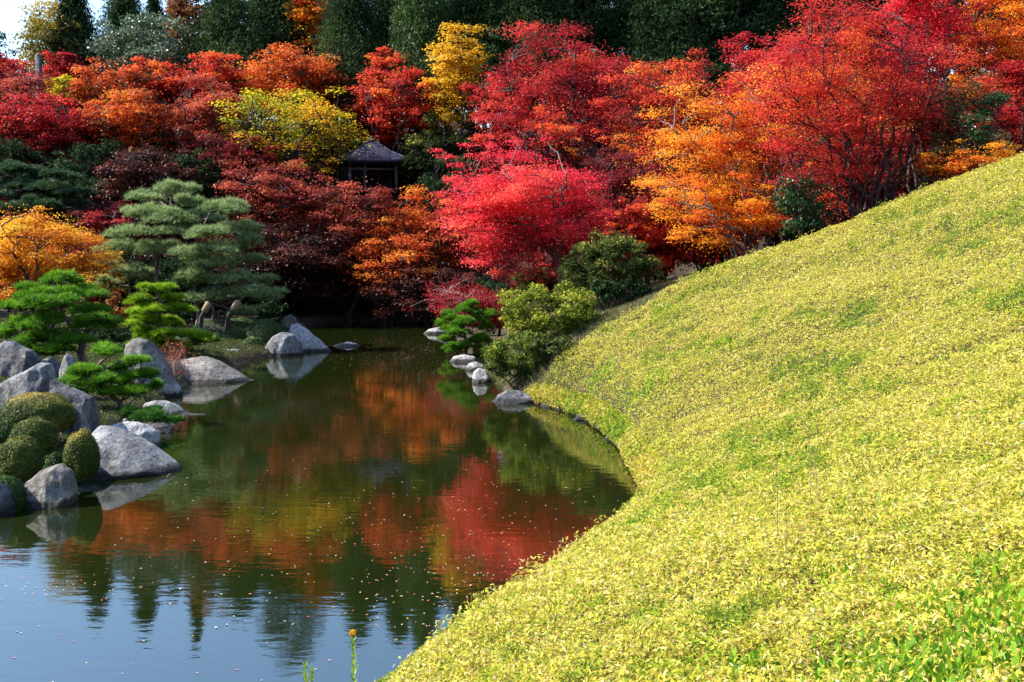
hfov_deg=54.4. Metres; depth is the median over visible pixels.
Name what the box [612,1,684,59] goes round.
evergreen tree
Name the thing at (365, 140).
maple tree
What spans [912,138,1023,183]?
maple tree
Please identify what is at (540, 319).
layered shrub
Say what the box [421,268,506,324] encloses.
bush
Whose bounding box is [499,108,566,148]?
bush
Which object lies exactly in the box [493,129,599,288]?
maple tree
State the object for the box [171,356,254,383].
rock
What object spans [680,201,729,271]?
maple tree
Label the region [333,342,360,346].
rock
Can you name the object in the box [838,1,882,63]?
evergreen tree
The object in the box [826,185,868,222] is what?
bush
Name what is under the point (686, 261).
bush
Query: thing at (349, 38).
conifer tree
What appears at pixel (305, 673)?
leafy stem
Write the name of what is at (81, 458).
round shrub
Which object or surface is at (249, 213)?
bush
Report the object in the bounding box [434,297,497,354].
pine tree
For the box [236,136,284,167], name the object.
bush
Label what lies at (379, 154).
pavilion
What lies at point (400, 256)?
maple tree
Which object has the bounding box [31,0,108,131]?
conifer tree
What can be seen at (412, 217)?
maple tree
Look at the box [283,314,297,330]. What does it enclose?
rock
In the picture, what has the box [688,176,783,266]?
maple tree
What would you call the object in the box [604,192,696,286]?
maple tree
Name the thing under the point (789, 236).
bush
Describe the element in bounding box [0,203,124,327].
orange maple
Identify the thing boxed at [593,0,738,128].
conifer tree
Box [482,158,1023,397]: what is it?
dry grass
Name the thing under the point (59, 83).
bush
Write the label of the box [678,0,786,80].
broadleaf tree
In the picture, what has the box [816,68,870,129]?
bush
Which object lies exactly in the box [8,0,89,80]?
broadleaf tree
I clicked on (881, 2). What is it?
broadleaf tree
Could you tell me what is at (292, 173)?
bush
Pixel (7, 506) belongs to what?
rock
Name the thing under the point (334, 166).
bush
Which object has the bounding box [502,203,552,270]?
bush
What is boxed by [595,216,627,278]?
bush
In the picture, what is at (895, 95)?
maple tree
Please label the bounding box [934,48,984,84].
bush
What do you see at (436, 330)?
rock
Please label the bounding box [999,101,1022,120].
bush
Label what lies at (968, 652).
weeds
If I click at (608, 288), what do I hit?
layered shrub
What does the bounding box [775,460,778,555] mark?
dry stalk
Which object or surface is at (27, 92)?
bush
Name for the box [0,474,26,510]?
round shrub
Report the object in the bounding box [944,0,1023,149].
maple tree
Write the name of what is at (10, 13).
sky
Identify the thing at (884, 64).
bush
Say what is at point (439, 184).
bush
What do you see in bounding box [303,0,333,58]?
evergreen tree
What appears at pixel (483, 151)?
bush
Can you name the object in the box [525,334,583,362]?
layered shrub
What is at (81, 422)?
rock
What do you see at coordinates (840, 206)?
maple tree
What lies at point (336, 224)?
maple tree
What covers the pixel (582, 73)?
maple tree
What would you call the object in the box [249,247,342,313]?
broadleaf tree
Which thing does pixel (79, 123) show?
bush
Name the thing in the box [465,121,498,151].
bush
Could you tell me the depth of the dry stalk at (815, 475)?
10.44 m
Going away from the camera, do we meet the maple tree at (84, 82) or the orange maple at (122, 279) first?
the orange maple at (122, 279)
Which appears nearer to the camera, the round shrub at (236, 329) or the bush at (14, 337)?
the bush at (14, 337)
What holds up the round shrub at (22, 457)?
on the ground at (304, 318)
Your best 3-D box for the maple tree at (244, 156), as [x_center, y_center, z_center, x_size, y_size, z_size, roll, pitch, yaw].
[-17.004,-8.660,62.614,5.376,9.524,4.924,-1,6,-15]
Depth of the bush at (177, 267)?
53.52 m
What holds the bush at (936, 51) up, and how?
on the ground at (304, 318)
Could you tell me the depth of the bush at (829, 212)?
48.70 m
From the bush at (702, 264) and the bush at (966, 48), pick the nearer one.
the bush at (702, 264)
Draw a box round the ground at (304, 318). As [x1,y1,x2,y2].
[0,82,1023,681]
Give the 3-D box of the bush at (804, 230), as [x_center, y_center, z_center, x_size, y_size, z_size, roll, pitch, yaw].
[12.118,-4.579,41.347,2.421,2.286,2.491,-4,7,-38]
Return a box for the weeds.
[579,300,1023,681]
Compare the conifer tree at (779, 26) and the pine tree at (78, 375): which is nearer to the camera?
the pine tree at (78, 375)
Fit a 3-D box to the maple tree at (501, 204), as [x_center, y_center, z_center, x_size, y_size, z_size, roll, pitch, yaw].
[0.413,-4.224,37.774,7.617,7.159,7.465,0,5,0]
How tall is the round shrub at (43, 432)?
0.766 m
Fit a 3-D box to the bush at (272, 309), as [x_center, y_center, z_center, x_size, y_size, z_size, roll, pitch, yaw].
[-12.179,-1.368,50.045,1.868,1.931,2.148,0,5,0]
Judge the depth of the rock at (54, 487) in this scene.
17.30 m
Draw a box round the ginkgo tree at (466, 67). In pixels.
[417,22,494,172]
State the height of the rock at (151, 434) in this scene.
0.974 m
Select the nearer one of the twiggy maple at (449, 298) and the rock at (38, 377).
the rock at (38, 377)
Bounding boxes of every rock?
[0,341,40,377]
[0,362,56,407]
[0,482,15,517]
[24,463,77,509]
[41,357,60,377]
[49,379,99,434]
[59,354,75,377]
[69,407,90,436]
[89,425,181,479]
[110,421,160,446]
[124,338,182,397]
[142,400,205,415]
[156,424,173,433]
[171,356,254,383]
[266,332,303,356]
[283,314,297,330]
[288,324,331,351]
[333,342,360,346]
[423,327,445,333]
[450,354,477,361]
[465,361,482,370]
[472,368,491,382]
[493,390,533,403]
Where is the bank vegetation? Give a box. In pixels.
[374,379,664,681]
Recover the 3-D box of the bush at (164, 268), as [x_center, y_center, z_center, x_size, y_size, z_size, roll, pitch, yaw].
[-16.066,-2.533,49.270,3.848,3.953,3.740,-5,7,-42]
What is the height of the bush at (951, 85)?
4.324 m
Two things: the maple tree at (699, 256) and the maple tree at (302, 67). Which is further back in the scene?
the maple tree at (302, 67)
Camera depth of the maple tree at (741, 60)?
42.66 m
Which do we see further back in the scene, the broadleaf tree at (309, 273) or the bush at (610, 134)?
the bush at (610, 134)
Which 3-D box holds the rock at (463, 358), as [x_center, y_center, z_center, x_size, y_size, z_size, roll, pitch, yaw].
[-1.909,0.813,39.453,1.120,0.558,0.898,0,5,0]
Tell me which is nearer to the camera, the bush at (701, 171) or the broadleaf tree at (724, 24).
the bush at (701, 171)
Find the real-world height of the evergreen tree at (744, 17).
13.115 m
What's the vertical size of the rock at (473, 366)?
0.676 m
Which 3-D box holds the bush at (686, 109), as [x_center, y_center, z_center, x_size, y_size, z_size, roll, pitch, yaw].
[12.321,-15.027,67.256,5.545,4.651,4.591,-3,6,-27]
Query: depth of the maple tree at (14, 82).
66.32 m
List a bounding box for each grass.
[0,317,268,485]
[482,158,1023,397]
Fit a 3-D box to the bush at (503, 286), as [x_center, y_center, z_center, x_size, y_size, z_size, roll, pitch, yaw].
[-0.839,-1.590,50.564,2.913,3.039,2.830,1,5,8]
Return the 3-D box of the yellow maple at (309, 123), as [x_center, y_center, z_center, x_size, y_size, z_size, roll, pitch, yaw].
[-14.155,-11.041,64.001,10.640,10.901,8.234,0,5,0]
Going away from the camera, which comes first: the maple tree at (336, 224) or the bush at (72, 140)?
the maple tree at (336, 224)
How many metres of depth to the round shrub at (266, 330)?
42.63 m
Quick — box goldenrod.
[349,629,357,681]
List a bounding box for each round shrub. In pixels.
[0,391,77,432]
[0,421,12,444]
[0,435,44,479]
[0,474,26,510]
[6,416,59,455]
[44,451,62,467]
[62,427,101,481]
[174,327,218,343]
[190,318,249,339]
[230,317,253,324]
[242,317,289,342]
[243,336,264,345]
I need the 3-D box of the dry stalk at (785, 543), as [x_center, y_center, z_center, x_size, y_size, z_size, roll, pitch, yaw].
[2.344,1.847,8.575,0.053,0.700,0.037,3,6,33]
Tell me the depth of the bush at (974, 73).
70.64 m
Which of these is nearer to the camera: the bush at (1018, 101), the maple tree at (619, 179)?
the maple tree at (619, 179)
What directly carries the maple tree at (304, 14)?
on the ground at (304, 318)
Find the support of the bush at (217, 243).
on the ground at (304, 318)
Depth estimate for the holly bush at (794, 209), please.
34.75 m
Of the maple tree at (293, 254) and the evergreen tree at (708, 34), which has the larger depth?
the evergreen tree at (708, 34)
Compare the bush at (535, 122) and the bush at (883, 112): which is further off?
the bush at (535, 122)
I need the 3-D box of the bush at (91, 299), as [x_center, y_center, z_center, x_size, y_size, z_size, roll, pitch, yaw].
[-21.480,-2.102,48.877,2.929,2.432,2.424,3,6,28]
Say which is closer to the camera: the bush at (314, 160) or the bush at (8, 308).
the bush at (8, 308)
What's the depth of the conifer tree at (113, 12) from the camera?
76.99 m
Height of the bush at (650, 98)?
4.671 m
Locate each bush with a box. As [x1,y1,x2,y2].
[0,116,31,159]
[0,197,31,245]
[0,278,27,316]
[0,329,29,340]
[1,89,35,155]
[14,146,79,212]
[22,248,77,280]
[44,74,87,158]
[54,108,101,155]
[55,127,96,157]
[56,215,104,251]
[63,133,133,165]
[63,277,99,317]
[66,152,114,200]
[69,382,105,393]
[85,259,153,314]
[87,328,132,342]
[94,249,153,300]
[98,288,134,325]
[99,126,182,166]
[107,297,155,318]
[112,380,140,385]
[121,146,181,225]
[144,235,190,303]
[148,99,197,142]
[148,256,169,303]
[150,255,230,324]
[165,258,225,291]
[169,292,203,322]
[175,336,205,349]
[184,110,239,143]
[187,163,238,209]
[190,142,235,168]
[195,219,257,299]
[210,265,255,318]
[213,262,251,312]
[223,183,269,224]
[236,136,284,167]
[241,123,285,149]
[248,159,317,225]
[252,298,288,323]
[274,264,315,316]
[281,186,345,248]
[290,125,339,174]
[302,122,355,186]
[304,248,357,312]
[397,146,447,189]
[398,111,482,215]
[401,108,469,143]
[413,163,458,199]
[414,151,490,242]
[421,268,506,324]
[431,190,481,258]
[435,253,479,289]
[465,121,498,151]
[467,282,513,335]
[468,136,503,185]
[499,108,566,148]
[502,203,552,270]
[504,273,524,304]
[508,267,572,311]
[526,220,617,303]
[535,262,584,310]
[578,97,621,151]
[579,182,636,229]
[583,151,646,189]
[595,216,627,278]
[604,197,740,279]
[608,118,659,165]
[630,88,695,135]
[635,118,711,178]
[656,87,728,139]
[664,148,743,207]
[664,240,677,275]
[674,196,766,263]
[689,244,729,271]
[690,59,756,131]
[695,233,731,269]
[722,110,782,160]
[733,136,951,228]
[736,106,819,190]
[757,197,801,250]
[767,171,826,242]
[770,209,828,242]
[775,208,833,243]
[795,92,868,145]
[810,138,845,161]
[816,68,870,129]
[820,210,851,232]
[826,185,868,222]
[833,146,924,207]
[859,94,935,126]
[864,49,924,85]
[875,97,939,157]
[880,31,950,71]
[901,164,961,195]
[904,66,944,86]
[915,82,958,123]
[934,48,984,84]
[939,25,990,82]
[953,73,1021,111]
[965,56,1017,76]
[974,121,1023,170]
[980,29,1023,70]
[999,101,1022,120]
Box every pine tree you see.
[0,159,99,252]
[0,267,124,363]
[39,137,154,227]
[57,340,165,408]
[91,177,206,327]
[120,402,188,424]
[122,281,216,352]
[162,194,288,325]
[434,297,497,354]
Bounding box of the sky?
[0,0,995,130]
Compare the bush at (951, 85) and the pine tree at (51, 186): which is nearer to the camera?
the pine tree at (51, 186)
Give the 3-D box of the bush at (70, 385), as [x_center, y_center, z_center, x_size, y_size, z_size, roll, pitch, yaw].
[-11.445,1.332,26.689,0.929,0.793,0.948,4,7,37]
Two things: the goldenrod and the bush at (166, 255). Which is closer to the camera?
the goldenrod
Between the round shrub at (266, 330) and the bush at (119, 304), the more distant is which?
the bush at (119, 304)
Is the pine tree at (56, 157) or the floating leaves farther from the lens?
the pine tree at (56, 157)
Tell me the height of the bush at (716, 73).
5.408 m
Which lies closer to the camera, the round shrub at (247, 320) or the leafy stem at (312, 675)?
the leafy stem at (312, 675)
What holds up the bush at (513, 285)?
on the ground at (304, 318)
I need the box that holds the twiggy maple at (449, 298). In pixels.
[400,273,529,332]
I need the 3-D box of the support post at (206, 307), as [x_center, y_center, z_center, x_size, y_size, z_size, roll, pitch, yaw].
[-13.136,-0.881,42.505,0.672,1.626,0.293,0,5,0]
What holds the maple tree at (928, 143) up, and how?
on the ground at (304, 318)
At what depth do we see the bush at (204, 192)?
66.23 m
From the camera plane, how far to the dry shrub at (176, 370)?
31.78 m
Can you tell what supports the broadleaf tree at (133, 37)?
on the ground at (304, 318)
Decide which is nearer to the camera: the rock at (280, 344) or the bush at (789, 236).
the rock at (280, 344)
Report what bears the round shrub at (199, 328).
on the ground at (304, 318)
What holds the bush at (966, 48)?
on the ground at (304, 318)
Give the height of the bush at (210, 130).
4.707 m
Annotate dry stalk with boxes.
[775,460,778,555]
[782,520,786,577]
[807,419,810,535]
[812,441,816,512]
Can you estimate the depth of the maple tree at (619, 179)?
41.97 m
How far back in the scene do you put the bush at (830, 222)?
55.59 m
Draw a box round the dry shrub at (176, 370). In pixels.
[158,337,193,380]
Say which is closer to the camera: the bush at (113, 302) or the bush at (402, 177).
the bush at (113, 302)
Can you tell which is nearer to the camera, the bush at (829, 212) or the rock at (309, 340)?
the rock at (309, 340)
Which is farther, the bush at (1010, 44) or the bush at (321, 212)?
the bush at (1010, 44)
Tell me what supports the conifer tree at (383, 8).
on the ground at (304, 318)
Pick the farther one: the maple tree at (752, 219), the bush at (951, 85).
the bush at (951, 85)
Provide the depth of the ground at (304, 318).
23.97 m
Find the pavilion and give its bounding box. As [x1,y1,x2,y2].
[336,136,408,209]
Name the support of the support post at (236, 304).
on the ground at (304, 318)
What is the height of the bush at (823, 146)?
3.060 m
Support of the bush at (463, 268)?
on the ground at (304, 318)
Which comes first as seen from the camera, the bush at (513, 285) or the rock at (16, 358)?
the rock at (16, 358)
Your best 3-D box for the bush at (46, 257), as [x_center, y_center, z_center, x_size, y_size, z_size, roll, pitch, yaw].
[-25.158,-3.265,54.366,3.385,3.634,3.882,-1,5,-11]
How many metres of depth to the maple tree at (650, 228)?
40.32 m
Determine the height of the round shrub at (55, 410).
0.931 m
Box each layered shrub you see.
[479,330,552,389]
[494,280,604,336]
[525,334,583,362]
[552,227,665,309]
[591,278,654,305]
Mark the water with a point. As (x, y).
(329, 421)
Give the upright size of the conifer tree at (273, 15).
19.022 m
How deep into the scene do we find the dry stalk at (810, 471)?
10.23 m
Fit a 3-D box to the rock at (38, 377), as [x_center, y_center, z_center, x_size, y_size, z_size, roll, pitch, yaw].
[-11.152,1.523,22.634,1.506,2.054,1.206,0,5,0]
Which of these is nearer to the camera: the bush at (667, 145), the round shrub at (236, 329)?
the round shrub at (236, 329)
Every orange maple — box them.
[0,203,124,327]
[79,261,127,302]
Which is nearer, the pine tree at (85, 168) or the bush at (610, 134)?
the pine tree at (85, 168)
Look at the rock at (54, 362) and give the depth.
29.97 m
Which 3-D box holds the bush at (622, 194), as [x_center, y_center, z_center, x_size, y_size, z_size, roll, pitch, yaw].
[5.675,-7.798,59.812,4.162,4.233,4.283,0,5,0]
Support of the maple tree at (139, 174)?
on the ground at (304, 318)
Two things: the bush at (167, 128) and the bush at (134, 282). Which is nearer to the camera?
the bush at (134, 282)
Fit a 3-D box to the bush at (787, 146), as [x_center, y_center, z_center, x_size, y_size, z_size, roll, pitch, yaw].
[16.240,-11.337,60.335,4.322,5.776,5.220,-2,6,-22]
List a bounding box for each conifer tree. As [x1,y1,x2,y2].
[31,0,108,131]
[90,0,157,118]
[140,0,171,117]
[160,0,289,155]
[163,0,196,133]
[242,0,320,140]
[284,0,407,140]
[341,0,402,151]
[362,0,471,136]
[412,0,532,147]
[467,0,603,148]
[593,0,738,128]
[725,0,864,115]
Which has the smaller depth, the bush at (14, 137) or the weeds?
the weeds
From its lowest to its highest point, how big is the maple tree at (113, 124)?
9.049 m
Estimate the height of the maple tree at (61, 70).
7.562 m
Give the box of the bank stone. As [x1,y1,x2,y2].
[572,414,587,420]
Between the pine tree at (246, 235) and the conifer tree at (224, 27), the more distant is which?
the conifer tree at (224, 27)
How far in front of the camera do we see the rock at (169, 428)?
24.25 m
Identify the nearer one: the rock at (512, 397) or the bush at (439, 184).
the rock at (512, 397)
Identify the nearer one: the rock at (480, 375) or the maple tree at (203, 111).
the rock at (480, 375)
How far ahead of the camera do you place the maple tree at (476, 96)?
63.67 m
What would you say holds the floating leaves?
on the water
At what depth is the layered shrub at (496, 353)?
30.06 m
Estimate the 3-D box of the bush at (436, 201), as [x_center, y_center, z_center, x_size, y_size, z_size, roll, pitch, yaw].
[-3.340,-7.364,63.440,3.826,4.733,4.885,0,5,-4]
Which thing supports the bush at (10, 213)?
on the ground at (304, 318)
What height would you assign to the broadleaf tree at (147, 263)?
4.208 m
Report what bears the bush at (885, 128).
on the ground at (304, 318)
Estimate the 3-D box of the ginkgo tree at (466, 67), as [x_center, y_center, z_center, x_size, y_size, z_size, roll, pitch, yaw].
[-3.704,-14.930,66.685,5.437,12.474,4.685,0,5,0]
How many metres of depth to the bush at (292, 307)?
58.24 m
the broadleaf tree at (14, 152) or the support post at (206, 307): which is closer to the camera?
the support post at (206, 307)
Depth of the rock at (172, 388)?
29.89 m
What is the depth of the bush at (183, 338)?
37.88 m
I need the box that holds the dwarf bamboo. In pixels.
[386,151,1023,681]
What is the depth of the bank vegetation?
22.59 m
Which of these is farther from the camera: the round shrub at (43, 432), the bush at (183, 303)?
the bush at (183, 303)
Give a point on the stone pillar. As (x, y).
(38, 61)
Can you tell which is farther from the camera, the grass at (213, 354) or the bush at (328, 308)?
the bush at (328, 308)
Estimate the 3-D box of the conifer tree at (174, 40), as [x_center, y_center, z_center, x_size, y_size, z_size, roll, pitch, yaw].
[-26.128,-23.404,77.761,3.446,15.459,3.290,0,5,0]
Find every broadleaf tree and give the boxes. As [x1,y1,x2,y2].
[0,31,30,79]
[0,136,65,212]
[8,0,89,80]
[73,8,219,128]
[82,240,175,305]
[159,147,242,254]
[163,0,213,144]
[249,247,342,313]
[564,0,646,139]
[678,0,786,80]
[834,0,961,91]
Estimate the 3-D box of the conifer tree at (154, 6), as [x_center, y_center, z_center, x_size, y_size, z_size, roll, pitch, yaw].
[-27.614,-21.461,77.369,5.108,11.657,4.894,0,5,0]
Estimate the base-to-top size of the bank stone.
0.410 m
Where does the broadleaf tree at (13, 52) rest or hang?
on the ground at (304, 318)
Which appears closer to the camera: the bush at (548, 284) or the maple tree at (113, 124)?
the bush at (548, 284)
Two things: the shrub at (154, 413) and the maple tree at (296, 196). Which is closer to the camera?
the shrub at (154, 413)
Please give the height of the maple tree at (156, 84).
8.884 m
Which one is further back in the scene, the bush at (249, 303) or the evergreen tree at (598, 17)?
the evergreen tree at (598, 17)
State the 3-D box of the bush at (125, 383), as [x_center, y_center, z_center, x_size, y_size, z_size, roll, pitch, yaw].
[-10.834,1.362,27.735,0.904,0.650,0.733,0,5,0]
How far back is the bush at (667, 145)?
63.52 m
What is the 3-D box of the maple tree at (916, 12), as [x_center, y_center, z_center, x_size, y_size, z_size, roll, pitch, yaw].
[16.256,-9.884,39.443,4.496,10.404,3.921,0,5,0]
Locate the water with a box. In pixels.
[0,321,636,681]
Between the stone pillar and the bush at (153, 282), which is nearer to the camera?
the bush at (153, 282)
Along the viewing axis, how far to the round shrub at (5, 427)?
19.89 m
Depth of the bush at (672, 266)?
50.12 m
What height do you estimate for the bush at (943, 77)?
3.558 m
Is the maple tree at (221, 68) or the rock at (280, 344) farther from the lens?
the maple tree at (221, 68)
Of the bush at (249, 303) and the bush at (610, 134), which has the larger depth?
the bush at (610, 134)
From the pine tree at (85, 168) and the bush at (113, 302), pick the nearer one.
the bush at (113, 302)
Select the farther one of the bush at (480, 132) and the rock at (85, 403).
the bush at (480, 132)
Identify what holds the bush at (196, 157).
on the ground at (304, 318)
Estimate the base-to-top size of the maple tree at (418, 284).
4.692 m
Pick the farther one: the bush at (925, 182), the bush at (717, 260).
the bush at (717, 260)
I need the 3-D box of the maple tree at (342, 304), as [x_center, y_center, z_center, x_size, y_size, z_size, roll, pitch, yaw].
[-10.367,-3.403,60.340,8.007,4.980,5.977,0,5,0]
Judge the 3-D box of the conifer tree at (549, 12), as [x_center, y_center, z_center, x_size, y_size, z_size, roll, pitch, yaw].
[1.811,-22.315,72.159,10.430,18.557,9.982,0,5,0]
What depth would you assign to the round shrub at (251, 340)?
41.58 m
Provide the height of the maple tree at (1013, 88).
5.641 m
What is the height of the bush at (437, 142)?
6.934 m
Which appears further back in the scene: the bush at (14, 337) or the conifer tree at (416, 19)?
the conifer tree at (416, 19)
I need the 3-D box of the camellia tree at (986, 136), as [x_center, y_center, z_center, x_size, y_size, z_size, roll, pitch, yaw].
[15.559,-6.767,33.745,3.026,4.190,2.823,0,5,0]
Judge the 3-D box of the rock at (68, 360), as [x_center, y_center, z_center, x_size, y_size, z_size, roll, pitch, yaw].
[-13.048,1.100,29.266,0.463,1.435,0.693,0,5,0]
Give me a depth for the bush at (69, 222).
59.37 m
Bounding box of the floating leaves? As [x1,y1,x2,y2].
[2,334,621,681]
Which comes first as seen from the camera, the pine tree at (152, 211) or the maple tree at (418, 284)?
the pine tree at (152, 211)
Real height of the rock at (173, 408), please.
0.793 m
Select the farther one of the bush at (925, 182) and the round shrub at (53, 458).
the bush at (925, 182)
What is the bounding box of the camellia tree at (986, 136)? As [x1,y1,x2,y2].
[926,79,1015,177]
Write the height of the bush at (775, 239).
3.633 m
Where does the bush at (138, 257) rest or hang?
on the ground at (304, 318)
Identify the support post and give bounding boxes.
[198,301,211,327]
[224,300,240,330]
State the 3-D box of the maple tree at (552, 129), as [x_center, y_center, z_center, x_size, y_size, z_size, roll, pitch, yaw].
[2.094,-6.306,47.532,3.928,10.004,4.112,-2,6,-21]
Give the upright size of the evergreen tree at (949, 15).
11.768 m
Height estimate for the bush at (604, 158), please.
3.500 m
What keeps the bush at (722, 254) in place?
on the ground at (304, 318)
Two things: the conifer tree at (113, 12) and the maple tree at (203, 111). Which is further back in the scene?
the conifer tree at (113, 12)
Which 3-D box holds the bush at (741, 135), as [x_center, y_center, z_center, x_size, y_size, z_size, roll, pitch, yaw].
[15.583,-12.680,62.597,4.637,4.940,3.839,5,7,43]
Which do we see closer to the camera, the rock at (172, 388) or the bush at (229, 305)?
the rock at (172, 388)
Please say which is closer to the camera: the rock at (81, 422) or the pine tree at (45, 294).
the rock at (81, 422)
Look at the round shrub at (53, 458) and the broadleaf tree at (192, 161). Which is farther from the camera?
the broadleaf tree at (192, 161)
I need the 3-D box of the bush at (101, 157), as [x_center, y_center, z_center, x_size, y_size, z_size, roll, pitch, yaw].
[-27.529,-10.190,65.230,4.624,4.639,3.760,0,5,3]
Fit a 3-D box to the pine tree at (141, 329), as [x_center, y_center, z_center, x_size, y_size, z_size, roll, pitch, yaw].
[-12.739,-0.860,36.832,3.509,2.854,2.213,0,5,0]
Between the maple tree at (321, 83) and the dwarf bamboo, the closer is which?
the dwarf bamboo
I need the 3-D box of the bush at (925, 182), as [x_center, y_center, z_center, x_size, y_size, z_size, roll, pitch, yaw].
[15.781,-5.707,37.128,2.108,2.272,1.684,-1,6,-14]
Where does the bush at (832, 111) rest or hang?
on the ground at (304, 318)
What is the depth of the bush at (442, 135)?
72.60 m
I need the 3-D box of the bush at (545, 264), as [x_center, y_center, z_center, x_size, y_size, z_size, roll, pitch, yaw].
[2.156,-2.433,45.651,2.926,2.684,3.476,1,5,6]
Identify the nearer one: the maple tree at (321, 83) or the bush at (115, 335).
the bush at (115, 335)
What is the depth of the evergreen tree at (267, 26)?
80.84 m
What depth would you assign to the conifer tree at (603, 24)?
72.05 m
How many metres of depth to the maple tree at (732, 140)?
37.96 m
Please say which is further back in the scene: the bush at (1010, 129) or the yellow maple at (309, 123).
the yellow maple at (309, 123)
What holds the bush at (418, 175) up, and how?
on the ground at (304, 318)
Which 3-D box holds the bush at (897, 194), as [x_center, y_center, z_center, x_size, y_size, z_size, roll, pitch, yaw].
[15.408,-6.212,40.791,4.329,3.838,3.390,-4,7,-36]
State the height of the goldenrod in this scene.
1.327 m
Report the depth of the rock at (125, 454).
19.79 m
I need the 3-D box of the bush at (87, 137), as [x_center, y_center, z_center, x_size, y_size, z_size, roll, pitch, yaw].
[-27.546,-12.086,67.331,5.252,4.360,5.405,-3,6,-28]
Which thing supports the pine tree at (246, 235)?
on the ground at (304, 318)
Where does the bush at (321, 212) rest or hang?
on the ground at (304, 318)
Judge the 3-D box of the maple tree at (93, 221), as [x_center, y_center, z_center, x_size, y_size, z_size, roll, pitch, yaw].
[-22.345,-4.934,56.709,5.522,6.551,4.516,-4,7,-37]
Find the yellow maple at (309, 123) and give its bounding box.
[208,85,375,233]
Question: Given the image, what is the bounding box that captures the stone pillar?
[35,53,43,138]
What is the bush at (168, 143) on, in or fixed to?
on the ground at (304, 318)
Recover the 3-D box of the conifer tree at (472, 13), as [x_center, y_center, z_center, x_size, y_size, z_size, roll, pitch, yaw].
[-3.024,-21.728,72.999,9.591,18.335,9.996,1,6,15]
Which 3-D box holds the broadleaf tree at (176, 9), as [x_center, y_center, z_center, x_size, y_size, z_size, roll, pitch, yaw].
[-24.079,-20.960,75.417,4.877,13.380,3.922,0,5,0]
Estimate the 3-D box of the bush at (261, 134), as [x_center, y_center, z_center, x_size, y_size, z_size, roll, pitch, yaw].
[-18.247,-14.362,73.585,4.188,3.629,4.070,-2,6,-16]
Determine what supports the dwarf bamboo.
on the ground at (304, 318)
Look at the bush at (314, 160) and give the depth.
72.78 m
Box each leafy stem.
[301,661,308,681]
[308,667,314,681]
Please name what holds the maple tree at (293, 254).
on the ground at (304, 318)
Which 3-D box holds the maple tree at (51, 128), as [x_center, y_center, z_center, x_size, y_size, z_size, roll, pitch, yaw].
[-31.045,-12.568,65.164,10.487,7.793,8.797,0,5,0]
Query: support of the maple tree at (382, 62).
on the ground at (304, 318)
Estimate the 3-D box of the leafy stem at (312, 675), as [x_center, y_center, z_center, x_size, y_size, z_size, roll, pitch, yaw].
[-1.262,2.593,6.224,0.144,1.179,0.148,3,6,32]
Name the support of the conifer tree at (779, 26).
on the ground at (304, 318)
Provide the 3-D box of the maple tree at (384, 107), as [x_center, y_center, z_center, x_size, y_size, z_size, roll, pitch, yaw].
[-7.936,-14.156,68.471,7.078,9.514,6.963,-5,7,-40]
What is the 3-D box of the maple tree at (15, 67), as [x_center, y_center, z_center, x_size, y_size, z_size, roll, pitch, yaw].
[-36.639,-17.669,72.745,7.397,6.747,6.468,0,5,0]
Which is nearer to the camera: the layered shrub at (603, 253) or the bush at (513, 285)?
the layered shrub at (603, 253)
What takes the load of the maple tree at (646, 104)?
on the ground at (304, 318)
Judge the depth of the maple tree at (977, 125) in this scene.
45.23 m
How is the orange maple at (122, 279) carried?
on the ground at (304, 318)
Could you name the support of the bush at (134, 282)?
on the ground at (304, 318)
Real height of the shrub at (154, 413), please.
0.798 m
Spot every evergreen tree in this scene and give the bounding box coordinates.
[242,0,322,83]
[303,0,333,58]
[568,0,633,73]
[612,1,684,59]
[671,3,742,80]
[732,0,802,66]
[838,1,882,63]
[920,0,958,58]
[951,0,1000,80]
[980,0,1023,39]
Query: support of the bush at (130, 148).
on the ground at (304, 318)
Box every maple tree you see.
[0,52,51,98]
[0,69,77,139]
[0,91,111,194]
[39,47,86,109]
[63,57,163,137]
[66,196,156,264]
[73,81,194,162]
[91,138,207,293]
[118,54,195,153]
[153,72,273,223]
[158,50,252,152]
[196,125,284,216]
[202,208,358,315]
[212,157,339,306]
[227,41,355,177]
[282,0,331,151]
[283,53,352,184]
[286,250,401,321]
[296,176,397,321]
[317,94,410,187]
[324,225,455,324]
[343,64,446,187]
[358,184,488,321]
[360,46,416,178]
[360,254,488,325]
[424,134,620,303]
[458,67,534,224]
[469,19,673,263]
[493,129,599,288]
[511,102,600,308]
[566,145,688,289]
[587,47,735,281]
[600,193,670,291]
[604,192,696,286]
[624,72,805,261]
[627,170,794,259]
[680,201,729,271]
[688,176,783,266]
[709,29,871,249]
[730,0,1008,218]
[798,131,913,224]
[874,0,993,193]
[883,92,1023,173]
[906,99,979,188]
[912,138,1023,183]
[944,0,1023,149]
[962,45,1023,152]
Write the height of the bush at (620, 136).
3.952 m
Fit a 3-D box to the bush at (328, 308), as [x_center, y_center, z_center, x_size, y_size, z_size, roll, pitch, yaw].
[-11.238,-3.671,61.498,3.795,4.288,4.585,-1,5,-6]

